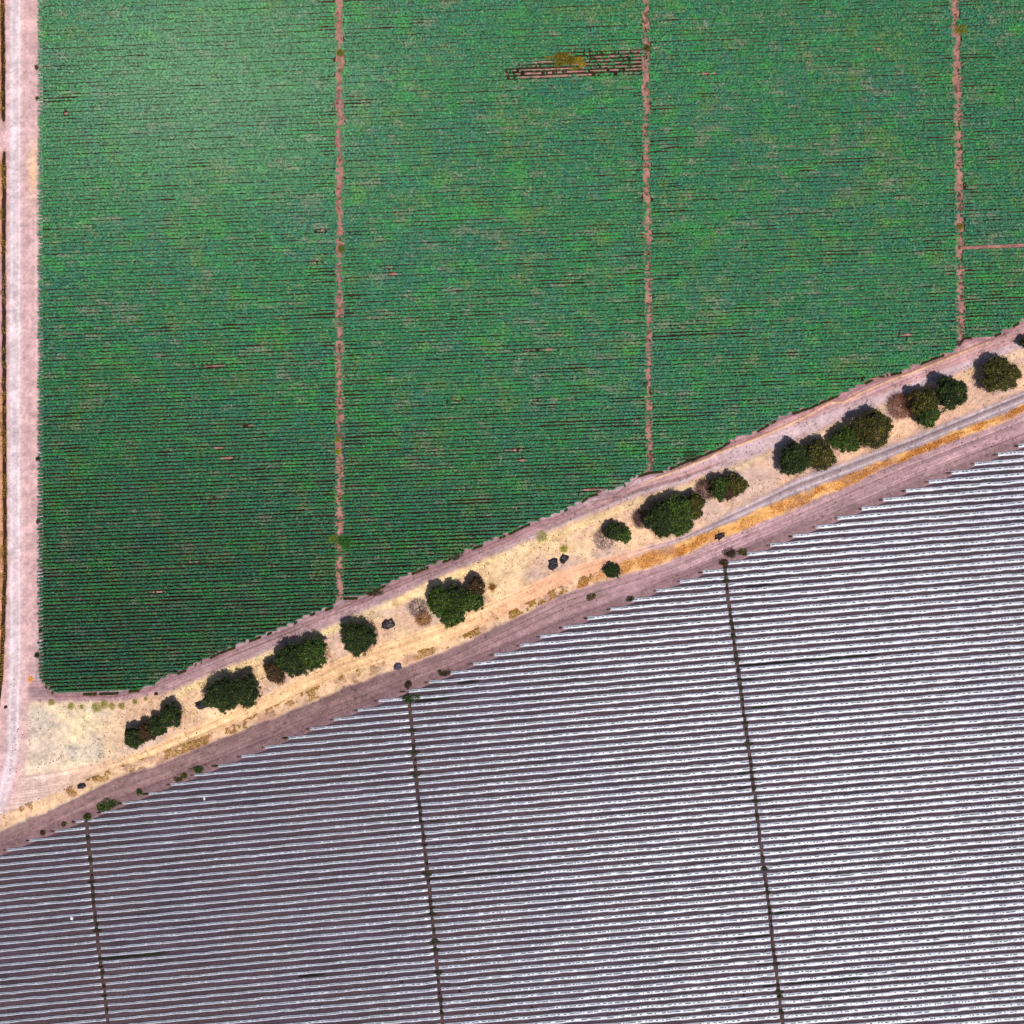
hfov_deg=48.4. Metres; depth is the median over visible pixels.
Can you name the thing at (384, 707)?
mulched bed
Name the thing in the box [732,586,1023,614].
mulched bed
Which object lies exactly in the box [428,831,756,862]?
mulched bed
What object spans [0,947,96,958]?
mulched bed
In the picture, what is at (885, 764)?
mulched bed
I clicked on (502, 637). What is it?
farm track
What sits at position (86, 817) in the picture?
weed tuft
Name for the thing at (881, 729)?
mulched bed
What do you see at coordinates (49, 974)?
mulched bed
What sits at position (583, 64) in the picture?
weed tuft
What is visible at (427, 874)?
weed tuft
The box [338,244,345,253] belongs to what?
weed tuft
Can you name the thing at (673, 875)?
mulched bed
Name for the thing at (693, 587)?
mulched bed
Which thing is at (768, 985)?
wet soil
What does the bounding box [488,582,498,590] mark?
dry shrub
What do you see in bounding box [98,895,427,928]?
mulched bed
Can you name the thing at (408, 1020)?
mulched bed
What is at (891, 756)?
mulched bed
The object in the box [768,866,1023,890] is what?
mulched bed
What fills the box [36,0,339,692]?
crop rows
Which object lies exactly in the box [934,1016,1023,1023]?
mulched bed
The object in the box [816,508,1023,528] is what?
mulched bed
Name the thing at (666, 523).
tree
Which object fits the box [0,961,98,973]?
mulched bed
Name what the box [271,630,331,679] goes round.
tree
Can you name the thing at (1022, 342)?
tree
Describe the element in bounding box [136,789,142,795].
weed tuft
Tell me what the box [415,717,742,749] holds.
mulched bed
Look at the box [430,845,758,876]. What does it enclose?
mulched bed
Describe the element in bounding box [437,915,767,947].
mulched bed
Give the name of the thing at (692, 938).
mulched bed
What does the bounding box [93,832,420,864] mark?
mulched bed
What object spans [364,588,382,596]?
weed tuft
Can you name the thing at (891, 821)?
mulched bed
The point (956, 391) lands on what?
tree
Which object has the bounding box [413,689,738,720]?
mulched bed
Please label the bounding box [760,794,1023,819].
mulched bed
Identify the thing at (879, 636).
mulched bed
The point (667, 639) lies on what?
mulched bed
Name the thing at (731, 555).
weed tuft
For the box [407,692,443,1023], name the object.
path
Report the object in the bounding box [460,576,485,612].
tree
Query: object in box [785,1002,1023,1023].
mulched bed
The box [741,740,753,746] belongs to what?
weed tuft
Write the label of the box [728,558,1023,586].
mulched bed
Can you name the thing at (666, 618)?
mulched bed
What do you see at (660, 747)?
mulched bed
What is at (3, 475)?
ditch weeds
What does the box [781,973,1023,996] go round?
mulched bed
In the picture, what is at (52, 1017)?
mulched bed
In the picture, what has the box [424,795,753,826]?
mulched bed
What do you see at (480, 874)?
wet soil
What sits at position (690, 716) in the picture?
mulched bed
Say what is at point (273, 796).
mulched bed
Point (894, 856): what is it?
mulched bed
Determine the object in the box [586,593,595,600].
weed tuft
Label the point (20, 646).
road
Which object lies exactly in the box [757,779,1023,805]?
mulched bed
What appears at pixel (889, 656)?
mulched bed
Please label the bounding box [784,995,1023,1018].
mulched bed
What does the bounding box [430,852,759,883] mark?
mulched bed
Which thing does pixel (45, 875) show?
mulched bed
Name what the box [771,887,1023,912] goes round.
mulched bed
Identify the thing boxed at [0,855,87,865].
mulched bed
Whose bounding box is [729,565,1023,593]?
mulched bed
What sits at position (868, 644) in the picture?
mulched bed
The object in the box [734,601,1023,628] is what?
mulched bed
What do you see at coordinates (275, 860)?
mulched bed
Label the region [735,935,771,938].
wet soil
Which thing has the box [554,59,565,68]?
weed tuft
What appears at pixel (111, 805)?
weed tuft
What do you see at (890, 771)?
mulched bed
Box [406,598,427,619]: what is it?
dry shrub
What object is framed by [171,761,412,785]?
mulched bed
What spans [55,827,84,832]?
mulched bed
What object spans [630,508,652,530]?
dry shrub
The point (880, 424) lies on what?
tree
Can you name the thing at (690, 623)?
mulched bed
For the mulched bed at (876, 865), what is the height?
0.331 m
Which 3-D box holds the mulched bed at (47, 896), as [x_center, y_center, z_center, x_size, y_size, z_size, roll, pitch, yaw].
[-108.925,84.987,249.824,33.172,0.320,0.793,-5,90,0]
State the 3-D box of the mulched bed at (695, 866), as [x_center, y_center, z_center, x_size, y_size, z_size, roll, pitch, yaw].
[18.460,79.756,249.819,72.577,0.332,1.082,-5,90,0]
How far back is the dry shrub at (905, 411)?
248.83 m
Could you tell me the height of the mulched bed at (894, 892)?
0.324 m
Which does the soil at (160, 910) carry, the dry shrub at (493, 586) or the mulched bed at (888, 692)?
the mulched bed at (888, 692)
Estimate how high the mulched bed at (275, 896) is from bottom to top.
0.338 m
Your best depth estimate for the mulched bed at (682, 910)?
249.73 m
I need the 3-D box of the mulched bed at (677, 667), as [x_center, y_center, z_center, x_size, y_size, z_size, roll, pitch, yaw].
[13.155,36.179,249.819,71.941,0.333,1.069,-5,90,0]
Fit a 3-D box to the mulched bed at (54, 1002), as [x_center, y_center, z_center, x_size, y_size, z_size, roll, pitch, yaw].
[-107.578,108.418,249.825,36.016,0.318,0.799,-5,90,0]
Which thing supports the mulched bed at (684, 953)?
on the soil at (160, 910)
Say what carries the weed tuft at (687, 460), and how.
on the farm track at (824, 415)
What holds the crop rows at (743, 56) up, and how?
on the ground at (514, 76)
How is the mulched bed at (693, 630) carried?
on the soil at (160, 910)
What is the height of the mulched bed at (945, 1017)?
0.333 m
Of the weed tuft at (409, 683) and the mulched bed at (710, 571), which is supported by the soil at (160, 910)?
the mulched bed at (710, 571)
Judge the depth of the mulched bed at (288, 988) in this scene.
249.73 m
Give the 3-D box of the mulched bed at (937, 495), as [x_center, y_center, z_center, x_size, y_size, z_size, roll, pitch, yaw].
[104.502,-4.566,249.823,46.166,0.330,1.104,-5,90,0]
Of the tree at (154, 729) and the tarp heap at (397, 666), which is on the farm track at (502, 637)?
the tarp heap at (397, 666)
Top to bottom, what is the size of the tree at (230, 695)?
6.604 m
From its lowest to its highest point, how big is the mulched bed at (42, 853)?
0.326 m
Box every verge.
[0,405,1023,830]
[23,349,1023,771]
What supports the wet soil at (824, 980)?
on the soil at (160, 910)
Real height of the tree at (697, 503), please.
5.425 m
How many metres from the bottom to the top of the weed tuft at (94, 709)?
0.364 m
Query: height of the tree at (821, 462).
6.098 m
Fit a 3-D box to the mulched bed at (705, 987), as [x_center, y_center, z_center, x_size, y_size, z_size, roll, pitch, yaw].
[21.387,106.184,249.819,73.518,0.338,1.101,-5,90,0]
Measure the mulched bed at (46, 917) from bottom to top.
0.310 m
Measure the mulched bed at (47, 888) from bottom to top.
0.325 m
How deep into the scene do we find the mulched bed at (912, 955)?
249.73 m
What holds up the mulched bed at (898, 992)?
on the soil at (160, 910)
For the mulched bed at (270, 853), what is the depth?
249.72 m
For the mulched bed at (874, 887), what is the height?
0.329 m
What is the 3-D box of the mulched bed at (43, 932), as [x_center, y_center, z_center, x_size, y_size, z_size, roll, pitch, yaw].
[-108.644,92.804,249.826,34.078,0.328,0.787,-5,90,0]
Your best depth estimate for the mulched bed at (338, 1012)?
249.73 m
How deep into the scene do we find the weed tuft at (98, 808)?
249.78 m
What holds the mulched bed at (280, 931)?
on the soil at (160, 910)
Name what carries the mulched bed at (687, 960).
on the soil at (160, 910)
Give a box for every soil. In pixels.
[0,448,1023,1023]
[64,48,912,592]
[102,952,165,959]
[298,974,324,977]
[414,698,450,701]
[429,869,535,879]
[458,681,478,683]
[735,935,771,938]
[738,654,878,666]
[747,584,772,586]
[751,705,778,708]
[763,984,776,986]
[784,977,865,984]
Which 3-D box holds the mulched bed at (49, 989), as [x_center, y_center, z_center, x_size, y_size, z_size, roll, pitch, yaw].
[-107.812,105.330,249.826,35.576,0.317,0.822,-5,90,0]
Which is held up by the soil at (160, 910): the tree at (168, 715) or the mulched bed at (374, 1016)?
the mulched bed at (374, 1016)
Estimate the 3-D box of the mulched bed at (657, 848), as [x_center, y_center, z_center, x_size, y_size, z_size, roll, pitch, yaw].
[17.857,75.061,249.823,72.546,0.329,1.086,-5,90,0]
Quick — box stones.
[0,335,1023,843]
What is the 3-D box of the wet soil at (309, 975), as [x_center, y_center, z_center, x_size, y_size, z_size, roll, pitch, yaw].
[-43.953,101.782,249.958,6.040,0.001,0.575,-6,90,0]
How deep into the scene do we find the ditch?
249.97 m
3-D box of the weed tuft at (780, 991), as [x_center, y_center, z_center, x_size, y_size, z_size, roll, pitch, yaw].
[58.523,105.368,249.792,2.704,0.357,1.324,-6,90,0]
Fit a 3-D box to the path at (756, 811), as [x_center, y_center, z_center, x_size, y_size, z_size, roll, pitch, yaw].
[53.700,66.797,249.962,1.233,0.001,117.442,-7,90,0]
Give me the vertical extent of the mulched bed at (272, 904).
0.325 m
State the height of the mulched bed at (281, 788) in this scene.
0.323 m
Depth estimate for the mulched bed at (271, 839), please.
249.73 m
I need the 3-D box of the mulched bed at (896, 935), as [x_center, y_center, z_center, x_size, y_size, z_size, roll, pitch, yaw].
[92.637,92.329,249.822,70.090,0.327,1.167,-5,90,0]
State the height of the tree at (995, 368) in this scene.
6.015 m
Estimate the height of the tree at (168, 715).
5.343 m
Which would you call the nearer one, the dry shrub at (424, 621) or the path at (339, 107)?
the dry shrub at (424, 621)
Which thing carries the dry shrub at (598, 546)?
on the verge at (67, 727)
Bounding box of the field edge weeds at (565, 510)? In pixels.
[45,322,1019,695]
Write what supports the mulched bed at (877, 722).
on the soil at (160, 910)
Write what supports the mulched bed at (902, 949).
on the soil at (160, 910)
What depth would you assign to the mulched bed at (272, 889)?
249.72 m
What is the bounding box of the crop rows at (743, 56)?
[646,0,961,470]
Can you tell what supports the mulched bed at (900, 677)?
on the soil at (160, 910)
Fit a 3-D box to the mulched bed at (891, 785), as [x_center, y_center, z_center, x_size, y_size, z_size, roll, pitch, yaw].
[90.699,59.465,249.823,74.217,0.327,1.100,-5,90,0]
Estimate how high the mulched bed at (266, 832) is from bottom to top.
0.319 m
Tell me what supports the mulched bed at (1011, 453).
on the soil at (160, 910)
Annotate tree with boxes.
[124,723,145,749]
[136,712,167,742]
[157,697,185,727]
[199,670,264,714]
[262,655,286,683]
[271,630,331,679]
[339,616,378,657]
[424,582,466,629]
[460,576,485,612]
[600,521,631,543]
[638,489,695,539]
[676,491,706,519]
[710,471,729,502]
[720,469,748,501]
[773,437,811,476]
[800,435,836,473]
[828,421,861,454]
[847,403,893,451]
[904,386,940,429]
[924,374,968,413]
[972,353,1022,394]
[1015,337,1023,346]
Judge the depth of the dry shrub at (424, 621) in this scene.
249.50 m
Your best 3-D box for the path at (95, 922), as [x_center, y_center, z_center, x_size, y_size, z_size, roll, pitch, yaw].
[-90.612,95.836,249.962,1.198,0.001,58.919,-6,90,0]
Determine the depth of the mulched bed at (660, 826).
249.72 m
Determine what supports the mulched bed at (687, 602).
on the soil at (160, 910)
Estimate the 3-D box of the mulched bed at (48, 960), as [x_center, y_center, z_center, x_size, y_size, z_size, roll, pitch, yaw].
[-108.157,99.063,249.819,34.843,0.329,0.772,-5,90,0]
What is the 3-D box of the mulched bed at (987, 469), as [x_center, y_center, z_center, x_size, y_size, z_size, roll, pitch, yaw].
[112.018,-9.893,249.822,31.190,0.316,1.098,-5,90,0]
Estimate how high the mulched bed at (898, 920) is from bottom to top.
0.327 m
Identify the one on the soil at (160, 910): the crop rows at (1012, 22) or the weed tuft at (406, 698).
the weed tuft at (406, 698)
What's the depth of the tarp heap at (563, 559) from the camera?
249.48 m
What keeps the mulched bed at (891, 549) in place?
on the soil at (160, 910)
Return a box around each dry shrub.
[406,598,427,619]
[413,610,432,626]
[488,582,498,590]
[592,528,615,551]
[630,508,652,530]
[695,478,713,500]
[885,392,912,423]
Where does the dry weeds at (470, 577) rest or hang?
on the verge at (67, 727)
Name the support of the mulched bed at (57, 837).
on the soil at (160, 910)
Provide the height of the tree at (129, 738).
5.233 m
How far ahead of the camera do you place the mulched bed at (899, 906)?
249.72 m
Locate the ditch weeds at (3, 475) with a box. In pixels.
[0,0,7,689]
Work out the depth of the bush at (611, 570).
248.43 m
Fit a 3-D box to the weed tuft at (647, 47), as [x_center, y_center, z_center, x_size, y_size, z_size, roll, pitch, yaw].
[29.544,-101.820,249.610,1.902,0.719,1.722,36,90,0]
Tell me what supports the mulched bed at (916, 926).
on the soil at (160, 910)
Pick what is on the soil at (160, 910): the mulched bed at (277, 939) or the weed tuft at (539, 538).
the mulched bed at (277, 939)
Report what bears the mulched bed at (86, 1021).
on the soil at (160, 910)
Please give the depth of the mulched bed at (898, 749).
249.73 m
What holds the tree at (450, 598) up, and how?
on the verge at (67, 727)
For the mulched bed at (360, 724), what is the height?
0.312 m
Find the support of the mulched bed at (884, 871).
on the soil at (160, 910)
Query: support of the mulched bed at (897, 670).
on the soil at (160, 910)
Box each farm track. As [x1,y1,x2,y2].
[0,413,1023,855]
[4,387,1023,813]
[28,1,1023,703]
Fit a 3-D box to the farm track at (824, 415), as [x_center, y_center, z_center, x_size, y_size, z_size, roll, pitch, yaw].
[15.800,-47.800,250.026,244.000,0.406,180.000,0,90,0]
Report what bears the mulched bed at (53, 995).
on the soil at (160, 910)
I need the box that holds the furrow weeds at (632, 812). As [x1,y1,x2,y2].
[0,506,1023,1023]
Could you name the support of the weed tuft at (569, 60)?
on the soil at (548, 76)
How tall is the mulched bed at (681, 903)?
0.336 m
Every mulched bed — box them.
[0,848,86,858]
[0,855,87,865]
[0,862,88,872]
[0,869,88,879]
[0,876,89,887]
[0,884,89,894]
[0,890,90,901]
[0,898,90,908]
[0,905,91,915]
[0,912,92,922]
[0,919,92,930]
[0,926,93,937]
[0,933,95,944]
[0,940,95,951]
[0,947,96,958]
[0,954,97,965]
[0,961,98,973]
[0,968,99,980]
[0,975,100,987]
[0,983,101,994]
[0,990,102,1001]
[0,997,103,1008]
[0,1004,103,1015]
[0,1011,104,1023]
[7,841,85,850]
[29,834,84,841]
[49,1018,105,1023]
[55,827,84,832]
[88,789,414,821]
[89,797,415,828]
[89,803,416,835]
[90,810,417,842]
[91,817,418,849]
[92,825,420,856]
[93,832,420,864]
[93,839,420,870]
[93,853,422,885]
[94,846,422,878]
[95,860,423,892]
[95,867,424,899]
[96,874,424,906]
[97,881,425,913]
[97,888,427,920]
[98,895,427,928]
[99,903,428,935]
[100,909,429,942]
[101,782,413,813]
[101,917,430,949]
[101,924,430,956]
[103,931,431,963]
[104,938,431,970]
[104,945,432,977]
[105,952,432,984]
[106,959,434,991]
[106,966,434,998]
[108,973,436,1005]
[108,980,436,1013]
[109,987,436,1020]
[123,775,413,803]
[126,995,436,1023]
[149,768,413,794]
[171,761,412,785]
[194,754,411,775]
[198,1002,438,1023]
[218,746,411,766]
[241,739,410,757]
[265,733,410,748]
[278,1009,439,1023]
[288,725,409,738]
[310,718,408,729]
[334,711,407,720]
[357,1016,439,1023]
[358,704,407,711]
[379,697,405,701]
[409,661,734,692]
[410,667,735,699]
[411,675,736,706]
[412,682,737,713]
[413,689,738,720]
[413,696,739,727]
[414,703,739,735]
[415,710,741,742]
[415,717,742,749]
[415,725,742,755]
[417,731,743,763]
[417,739,745,770]
[418,746,746,777]
[419,753,747,784]
[419,760,748,791]
[420,767,748,798]
[421,774,749,805]
[422,781,750,812]
[422,788,751,820]
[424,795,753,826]
[424,802,753,834]
[425,809,754,841]
[426,816,754,848]
[428,823,756,855]
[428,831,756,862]
[429,654,732,683]
[429,838,757,869]
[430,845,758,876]
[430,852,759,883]
[432,859,760,890]
[432,866,761,897]
[432,873,762,905]
[433,880,763,912]
[434,887,764,918]
[435,894,765,926]
[436,901,766,933]
[436,908,767,940]
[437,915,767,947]
[438,922,768,954]
[438,929,769,961]
[439,937,769,968]
[440,944,770,975]
[440,951,771,982]
[441,958,772,990]
[442,965,772,997]
[442,972,774,1004]
[443,980,775,1011]
[444,987,775,1018]
[445,994,776,1023]
[450,646,732,674]
[473,640,731,665]
[494,632,730,655]
[514,1000,777,1023]
[520,625,729,646]
[540,618,728,638]
[563,611,727,628]
[588,604,726,619]
[592,1008,777,1023]
[610,597,725,610]
[632,590,724,601]
[657,583,725,592]
[680,576,723,583]
[680,1015,779,1023]
[703,568,722,573]
[726,536,1023,564]
[727,544,1023,572]
[728,550,1023,579]
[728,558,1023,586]
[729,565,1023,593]
[730,572,1023,600]
[731,579,1023,607]
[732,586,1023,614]
[733,594,1023,621]
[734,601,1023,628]
[735,608,1023,635]
[736,615,1023,642]
[737,622,1023,649]
[738,629,1023,656]
[739,637,1023,663]
[739,644,1023,671]
[741,651,1023,677]
[742,658,1023,685]
[743,665,1023,692]
[744,672,1023,699]
[744,680,1023,706]
[745,687,1023,713]
[747,529,1023,555]
[747,694,1023,720]
[748,701,1023,727]
[748,708,1023,734]
[750,715,1023,741]
[750,723,1023,748]
[751,730,1023,755]
[752,737,1023,763]
[752,744,1023,770]
[754,751,1023,777]
[755,758,1023,784]
[755,766,1023,790]
[757,773,1023,798]
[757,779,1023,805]
[758,787,1023,812]
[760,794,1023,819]
[760,801,1023,827]
[761,809,1023,833]
[761,816,1023,841]
[763,822,1023,848]
[763,830,1023,855]
[765,837,1023,862]
[766,844,1023,868]
[767,852,1023,876]
[768,859,1023,883]
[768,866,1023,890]
[769,873,1023,897]
[770,522,1023,546]
[770,880,1023,904]
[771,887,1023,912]
[772,894,1023,918]
[772,901,1023,925]
[774,908,1023,933]
[774,916,1023,940]
[775,923,1023,947]
[775,930,1023,954]
[777,937,1023,961]
[778,944,1023,968]
[778,952,1023,975]
[779,959,1023,982]
[780,966,1023,989]
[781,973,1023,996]
[782,980,1023,1003]
[782,987,1023,1011]
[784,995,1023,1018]
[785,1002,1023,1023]
[793,515,1023,537]
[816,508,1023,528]
[837,500,1023,519]
[842,1009,1023,1023]
[862,493,1023,510]
[883,486,1023,501]
[906,479,1023,492]
[929,472,1023,483]
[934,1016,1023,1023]
[951,465,1023,474]
[975,457,1023,465]
[998,450,1023,456]
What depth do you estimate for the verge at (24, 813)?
249.89 m
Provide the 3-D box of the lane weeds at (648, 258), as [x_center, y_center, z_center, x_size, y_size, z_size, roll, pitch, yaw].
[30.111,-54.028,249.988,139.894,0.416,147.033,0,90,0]
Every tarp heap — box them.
[77,783,85,788]
[195,700,208,709]
[381,618,394,629]
[393,662,401,669]
[548,557,557,570]
[559,554,568,563]
[714,532,724,539]
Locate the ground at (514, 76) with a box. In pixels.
[0,0,1023,697]
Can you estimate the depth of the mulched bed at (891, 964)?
249.72 m
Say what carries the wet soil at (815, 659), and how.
on the soil at (160, 910)
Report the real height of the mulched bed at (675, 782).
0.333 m
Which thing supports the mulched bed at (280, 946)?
on the soil at (160, 910)
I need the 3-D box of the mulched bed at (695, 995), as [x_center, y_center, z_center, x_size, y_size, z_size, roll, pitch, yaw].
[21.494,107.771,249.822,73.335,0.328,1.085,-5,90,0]
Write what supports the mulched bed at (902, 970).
on the soil at (160, 910)
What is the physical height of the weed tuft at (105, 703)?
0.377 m
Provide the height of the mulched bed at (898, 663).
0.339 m
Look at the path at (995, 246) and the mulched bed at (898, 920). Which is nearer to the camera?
the mulched bed at (898, 920)
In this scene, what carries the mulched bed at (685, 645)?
on the soil at (160, 910)
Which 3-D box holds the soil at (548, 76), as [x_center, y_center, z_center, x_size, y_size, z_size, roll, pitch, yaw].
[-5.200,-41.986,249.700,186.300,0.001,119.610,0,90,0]
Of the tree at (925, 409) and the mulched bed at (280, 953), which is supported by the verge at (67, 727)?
the tree at (925, 409)
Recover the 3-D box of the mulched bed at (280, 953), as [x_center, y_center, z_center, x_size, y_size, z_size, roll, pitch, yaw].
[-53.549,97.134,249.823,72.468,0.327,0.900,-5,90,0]
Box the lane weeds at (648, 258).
[332,2,964,600]
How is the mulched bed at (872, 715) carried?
on the soil at (160, 910)
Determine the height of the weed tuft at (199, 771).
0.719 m
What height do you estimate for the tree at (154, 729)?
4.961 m
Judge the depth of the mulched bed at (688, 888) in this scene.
249.73 m
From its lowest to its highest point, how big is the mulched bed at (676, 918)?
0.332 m
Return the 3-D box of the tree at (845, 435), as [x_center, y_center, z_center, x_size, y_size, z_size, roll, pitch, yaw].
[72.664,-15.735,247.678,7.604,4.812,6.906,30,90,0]
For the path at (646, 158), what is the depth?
250.10 m
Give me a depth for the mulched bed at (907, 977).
249.72 m
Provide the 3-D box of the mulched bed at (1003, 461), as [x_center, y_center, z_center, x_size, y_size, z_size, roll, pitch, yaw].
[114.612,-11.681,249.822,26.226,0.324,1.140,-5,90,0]
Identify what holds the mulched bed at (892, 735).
on the soil at (160, 910)
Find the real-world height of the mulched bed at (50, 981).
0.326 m
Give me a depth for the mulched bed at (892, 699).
249.73 m
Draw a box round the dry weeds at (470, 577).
[136,359,1022,728]
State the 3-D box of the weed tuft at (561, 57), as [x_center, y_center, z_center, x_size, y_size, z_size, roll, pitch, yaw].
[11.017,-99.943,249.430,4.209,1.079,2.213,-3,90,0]
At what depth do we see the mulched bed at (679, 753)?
249.73 m
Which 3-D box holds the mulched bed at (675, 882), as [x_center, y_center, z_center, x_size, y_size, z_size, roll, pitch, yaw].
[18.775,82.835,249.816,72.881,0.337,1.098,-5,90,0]
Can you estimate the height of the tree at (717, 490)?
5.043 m
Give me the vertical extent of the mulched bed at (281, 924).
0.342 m
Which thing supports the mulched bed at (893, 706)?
on the soil at (160, 910)
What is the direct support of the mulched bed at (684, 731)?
on the soil at (160, 910)
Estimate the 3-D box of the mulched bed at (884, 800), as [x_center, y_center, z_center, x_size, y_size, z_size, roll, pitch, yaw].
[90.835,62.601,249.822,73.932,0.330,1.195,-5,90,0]
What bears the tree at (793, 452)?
on the verge at (67, 727)
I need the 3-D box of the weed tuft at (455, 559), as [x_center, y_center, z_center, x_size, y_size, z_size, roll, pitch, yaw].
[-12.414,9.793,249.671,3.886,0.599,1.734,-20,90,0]
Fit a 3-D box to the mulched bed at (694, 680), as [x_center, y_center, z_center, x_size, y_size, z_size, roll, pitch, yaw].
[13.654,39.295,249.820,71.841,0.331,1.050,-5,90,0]
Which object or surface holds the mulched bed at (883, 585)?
on the soil at (160, 910)
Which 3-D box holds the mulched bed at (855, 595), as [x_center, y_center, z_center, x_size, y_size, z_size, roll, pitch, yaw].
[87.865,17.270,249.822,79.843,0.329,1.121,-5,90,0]
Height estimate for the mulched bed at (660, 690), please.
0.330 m
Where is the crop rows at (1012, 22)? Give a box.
[956,0,1023,337]
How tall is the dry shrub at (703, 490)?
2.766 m
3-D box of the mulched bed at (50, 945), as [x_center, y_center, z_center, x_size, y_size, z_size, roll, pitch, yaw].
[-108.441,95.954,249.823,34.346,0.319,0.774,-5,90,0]
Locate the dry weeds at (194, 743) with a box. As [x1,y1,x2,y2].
[0,573,591,824]
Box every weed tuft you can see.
[83,813,91,820]
[91,703,101,712]
[96,798,120,811]
[97,803,107,811]
[100,699,108,708]
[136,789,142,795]
[194,765,203,773]
[328,534,338,543]
[336,535,354,548]
[337,50,343,56]
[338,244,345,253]
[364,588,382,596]
[402,694,415,702]
[404,681,411,687]
[406,750,420,756]
[409,771,421,777]
[412,694,420,700]
[422,871,432,877]
[426,938,441,944]
[433,970,443,974]
[439,669,450,676]
[447,552,462,560]
[536,530,548,542]
[553,51,571,60]
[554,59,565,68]
[559,545,567,553]
[563,56,575,65]
[575,57,583,63]
[577,61,586,67]
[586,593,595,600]
[643,43,650,51]
[680,450,700,462]
[719,559,728,566]
[723,547,735,558]
[738,547,746,555]
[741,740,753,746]
[773,989,784,994]
[955,24,969,33]
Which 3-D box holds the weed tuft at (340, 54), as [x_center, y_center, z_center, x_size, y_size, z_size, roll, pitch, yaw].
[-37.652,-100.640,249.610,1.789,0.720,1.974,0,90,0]
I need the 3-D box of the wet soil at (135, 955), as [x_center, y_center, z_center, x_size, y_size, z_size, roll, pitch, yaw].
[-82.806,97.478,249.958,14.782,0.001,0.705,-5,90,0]
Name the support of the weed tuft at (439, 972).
on the path at (424, 848)
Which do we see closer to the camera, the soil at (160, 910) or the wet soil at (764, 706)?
the wet soil at (764, 706)
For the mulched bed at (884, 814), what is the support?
on the soil at (160, 910)
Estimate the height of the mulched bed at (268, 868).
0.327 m
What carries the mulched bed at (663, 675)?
on the soil at (160, 910)
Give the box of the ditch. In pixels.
[0,0,6,698]
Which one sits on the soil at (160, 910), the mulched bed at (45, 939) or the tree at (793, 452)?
the mulched bed at (45, 939)
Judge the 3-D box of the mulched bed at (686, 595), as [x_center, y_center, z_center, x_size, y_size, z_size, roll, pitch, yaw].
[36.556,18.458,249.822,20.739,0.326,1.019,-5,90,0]
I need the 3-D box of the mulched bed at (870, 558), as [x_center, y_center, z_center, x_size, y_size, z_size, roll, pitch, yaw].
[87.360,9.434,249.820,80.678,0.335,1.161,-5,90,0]
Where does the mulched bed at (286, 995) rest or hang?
on the soil at (160, 910)
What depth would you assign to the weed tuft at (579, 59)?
249.55 m
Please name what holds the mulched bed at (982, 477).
on the soil at (160, 910)
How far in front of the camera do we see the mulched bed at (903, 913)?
249.72 m
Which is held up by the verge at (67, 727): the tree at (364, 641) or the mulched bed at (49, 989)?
the tree at (364, 641)
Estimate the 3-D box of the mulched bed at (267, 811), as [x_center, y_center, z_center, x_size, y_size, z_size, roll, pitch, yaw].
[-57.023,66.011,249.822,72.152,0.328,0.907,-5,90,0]
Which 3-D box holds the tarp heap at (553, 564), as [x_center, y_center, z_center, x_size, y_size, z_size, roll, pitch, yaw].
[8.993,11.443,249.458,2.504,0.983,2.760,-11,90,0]
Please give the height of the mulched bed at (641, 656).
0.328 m
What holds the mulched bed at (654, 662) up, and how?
on the soil at (160, 910)
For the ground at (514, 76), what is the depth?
250.16 m
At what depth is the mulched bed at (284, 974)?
249.72 m
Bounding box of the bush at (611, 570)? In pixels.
[600,563,621,578]
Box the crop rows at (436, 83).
[339,0,649,599]
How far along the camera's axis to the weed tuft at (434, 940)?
249.82 m
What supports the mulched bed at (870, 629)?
on the soil at (160, 910)
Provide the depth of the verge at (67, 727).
249.95 m
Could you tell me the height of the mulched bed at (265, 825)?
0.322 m
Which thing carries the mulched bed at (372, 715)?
on the soil at (160, 910)
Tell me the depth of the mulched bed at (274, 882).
249.73 m
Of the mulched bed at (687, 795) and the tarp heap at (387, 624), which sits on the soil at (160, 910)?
the mulched bed at (687, 795)
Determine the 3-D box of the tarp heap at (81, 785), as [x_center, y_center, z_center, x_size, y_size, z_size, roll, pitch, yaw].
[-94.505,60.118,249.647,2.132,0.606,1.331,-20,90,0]
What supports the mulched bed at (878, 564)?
on the soil at (160, 910)
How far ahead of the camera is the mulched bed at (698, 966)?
249.72 m
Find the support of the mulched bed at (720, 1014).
on the soil at (160, 910)
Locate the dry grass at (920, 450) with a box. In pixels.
[577,405,1023,587]
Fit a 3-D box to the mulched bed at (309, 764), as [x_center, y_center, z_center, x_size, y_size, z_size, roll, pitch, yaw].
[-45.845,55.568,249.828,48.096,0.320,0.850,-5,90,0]
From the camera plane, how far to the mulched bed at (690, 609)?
249.73 m
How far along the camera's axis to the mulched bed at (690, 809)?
249.73 m
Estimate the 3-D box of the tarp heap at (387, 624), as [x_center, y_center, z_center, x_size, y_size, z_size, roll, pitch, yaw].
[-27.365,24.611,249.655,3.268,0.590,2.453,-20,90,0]
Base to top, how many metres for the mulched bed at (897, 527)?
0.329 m
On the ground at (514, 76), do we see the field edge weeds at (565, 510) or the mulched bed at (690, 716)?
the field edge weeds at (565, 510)
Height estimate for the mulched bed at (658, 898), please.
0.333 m
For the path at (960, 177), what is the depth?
250.10 m
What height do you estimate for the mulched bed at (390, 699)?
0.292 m
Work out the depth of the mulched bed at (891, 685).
249.72 m
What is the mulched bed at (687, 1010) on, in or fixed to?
on the soil at (160, 910)
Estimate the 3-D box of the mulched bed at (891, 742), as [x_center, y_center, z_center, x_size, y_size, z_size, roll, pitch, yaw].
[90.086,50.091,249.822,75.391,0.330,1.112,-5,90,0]
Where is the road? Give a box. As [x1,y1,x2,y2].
[0,0,37,817]
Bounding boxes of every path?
[84,820,109,1023]
[334,0,344,602]
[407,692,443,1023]
[641,0,653,471]
[724,568,783,1023]
[949,0,965,340]
[963,244,1023,249]

